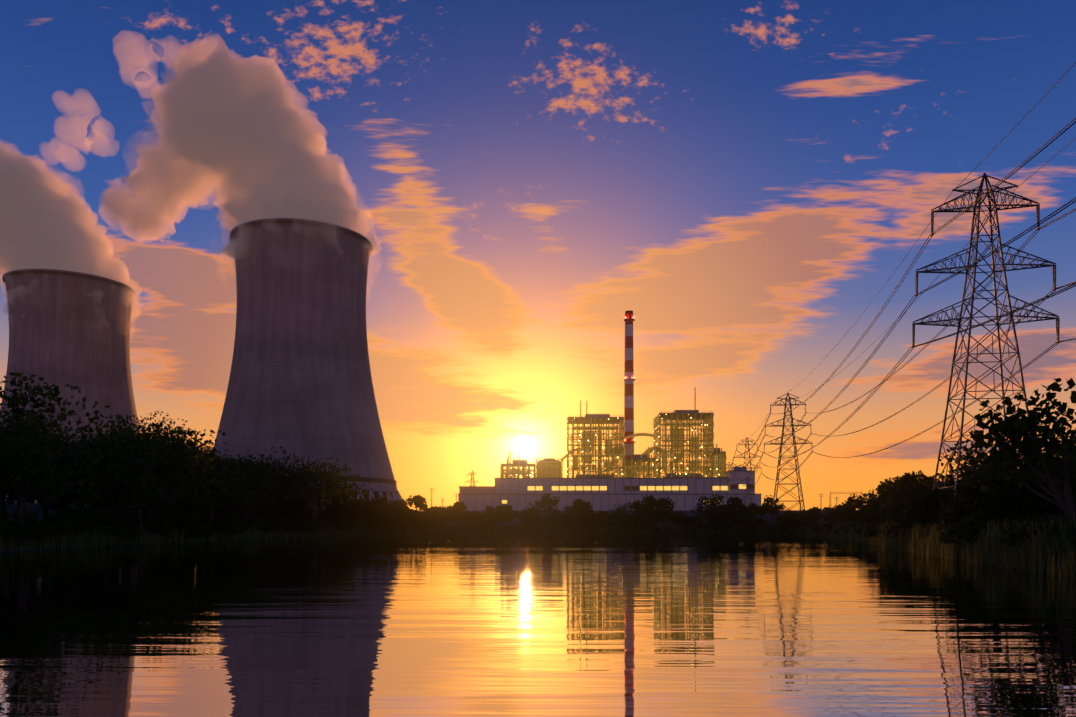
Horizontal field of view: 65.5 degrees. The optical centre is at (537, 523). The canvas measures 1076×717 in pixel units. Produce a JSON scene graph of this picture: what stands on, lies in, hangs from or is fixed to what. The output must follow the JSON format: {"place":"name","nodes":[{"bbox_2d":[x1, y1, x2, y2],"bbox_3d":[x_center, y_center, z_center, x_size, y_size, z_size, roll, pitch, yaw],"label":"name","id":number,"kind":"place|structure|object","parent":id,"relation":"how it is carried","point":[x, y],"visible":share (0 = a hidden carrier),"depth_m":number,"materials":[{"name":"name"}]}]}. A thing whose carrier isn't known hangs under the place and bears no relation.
{"place":"outdoors","nodes":[
{"label":"outdoors","id":0,"kind":"place"},
{"bbox_2d":[0,502,1069,576],"bbox_3d":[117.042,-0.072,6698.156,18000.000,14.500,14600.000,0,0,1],"label":"ground","id":1,"kind":"structure","parent":0,"point":[32,508],"depth_m":324.73,"materials":[{"name":"green soil"}]},
{"bbox_2d":[0,269,140,505],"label":"cooling tower","id":2,"kind":"structure","parent":1,"relation":"on","point":[55,339],"depth_m":515.95,"materials":[{"name":"concrete"}]},
{"bbox_2d":[0,371,426,546],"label":"bank trees","id":3,"kind":"object","parent":1,"relation":"on","point":[162,477],"visible":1,"depth_m":195.59,"materials":[{"name":"green plant"}]},
{"bbox_2d":[0,523,479,551],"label":"reeds","id":4,"kind":"object","parent":1,"relation":"on","point":[81,540],"visible":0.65,"depth_m":188.03,"materials":[{"name":"black plant"}]},
{"bbox_2d":[214,218,401,507],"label":"cooling tower","id":5,"kind":"structure","parent":1,"relation":"on","point":[300,384],"depth_m":428.80,"materials":[{"name":"concrete"}]},
{"bbox_2d":[466,471,477,485],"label":"pylon","id":6,"kind":"object","parent":1,"relation":"on","point":[473,473],"visible":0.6,"depth_m":700.02,"materials":[{"name":"grey metal"}]},
{"bbox_2d":[369,523,793,534],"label":"reeds","id":7,"kind":"object","parent":1,"relation":"on","point":[607,530],"visible":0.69,"depth_m":349.27,"materials":[{"name":"black plant"}]},
{"bbox_2d":[370,495,810,533],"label":"bushes","id":8,"kind":"object","parent":1,"relation":"on","point":[585,516],"visible":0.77,"depth_m":359.96,"materials":[{"name":"green plant"}]},
{"bbox_2d":[458,310,760,510],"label":"power plant","id":9,"kind":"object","parent":1,"relation":"on","point":[608,491],"visible":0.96,"depth_m":655.23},
{"bbox_2d":[400,493,867,510],"bbox_3d":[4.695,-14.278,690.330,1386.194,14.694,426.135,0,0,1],"label":"trees","id":10,"kind":"object","parent":1,"relation":"on","point":[850,500],"visible":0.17,"depth_m":556.28,"materials":[{"name":"green plant"}]},
{"bbox_2d":[733,438,761,472],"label":"pylon","id":11,"kind":"object","parent":1,"relation":"on","point":[749,457],"visible":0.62,"depth_m":651.42,"materials":[{"name":"grey metal"}]},
{"bbox_2d":[743,477,754,504],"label":"pylon","id":12,"kind":"object","parent":1,"relation":"on","point":[746,498],"visible":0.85,"depth_m":556.24,"materials":[{"name":"grey metal"}]},
{"bbox_2d":[764,393,812,521],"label":"pylon","id":13,"kind":"object","parent":1,"relation":"on","point":[785,404],"visible":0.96,"depth_m":393.27,"materials":[{"name":"grey metal"}]},
{"bbox_2d":[829,492,862,507],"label":"substation gantry","id":14,"kind":"object","parent":1,"relation":"on","point":[843,493],"visible":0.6,"depth_m":615.63,"materials":[{"name":"grey metal"}]},
{"bbox_2d":[646,511,1075,578],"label":"reeds","id":15,"kind":"object","parent":1,"relation":"on","point":[1052,556],"visible":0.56,"depth_m":99.42,"materials":[{"name":"black plant"}]},
{"bbox_2d":[690,378,1075,550],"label":"bank trees","id":16,"kind":"object","parent":1,"relation":"on","point":[1000,487],"visible":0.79,"depth_m":101.38,"materials":[{"name":"green plant"}]},
{"bbox_2d":[729,62,1075,484],"bbox_3d":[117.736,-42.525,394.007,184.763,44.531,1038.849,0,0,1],"label":"power lines","id":17,"kind":"object","parent":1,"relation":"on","point":[1011,312],"visible":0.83,"depth_m":145.06,"materials":[{"name":"black metal"}]},
{"bbox_2d":[912,173,1059,524],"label":"pylon","id":18,"kind":"object","parent":1,"relation":"on","point":[979,193],"visible":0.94,"depth_m":135.48,"materials":[{"name":"grey metal"}]},
{"bbox_2d":[0,535,1075,716],"bbox_3d":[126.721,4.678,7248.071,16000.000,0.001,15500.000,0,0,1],"label":"water","id":19,"kind":"structure","parent":0,"point":[583,626],"depth_m":36.70,"materials":[{"name":"orange liquid"}]},
{"bbox_2d":[0,0,1075,509],"label":"sky","id":20,"kind":"structure","parent":0,"point":[743,179],"materials":[{"name":"blue"}]}
]}

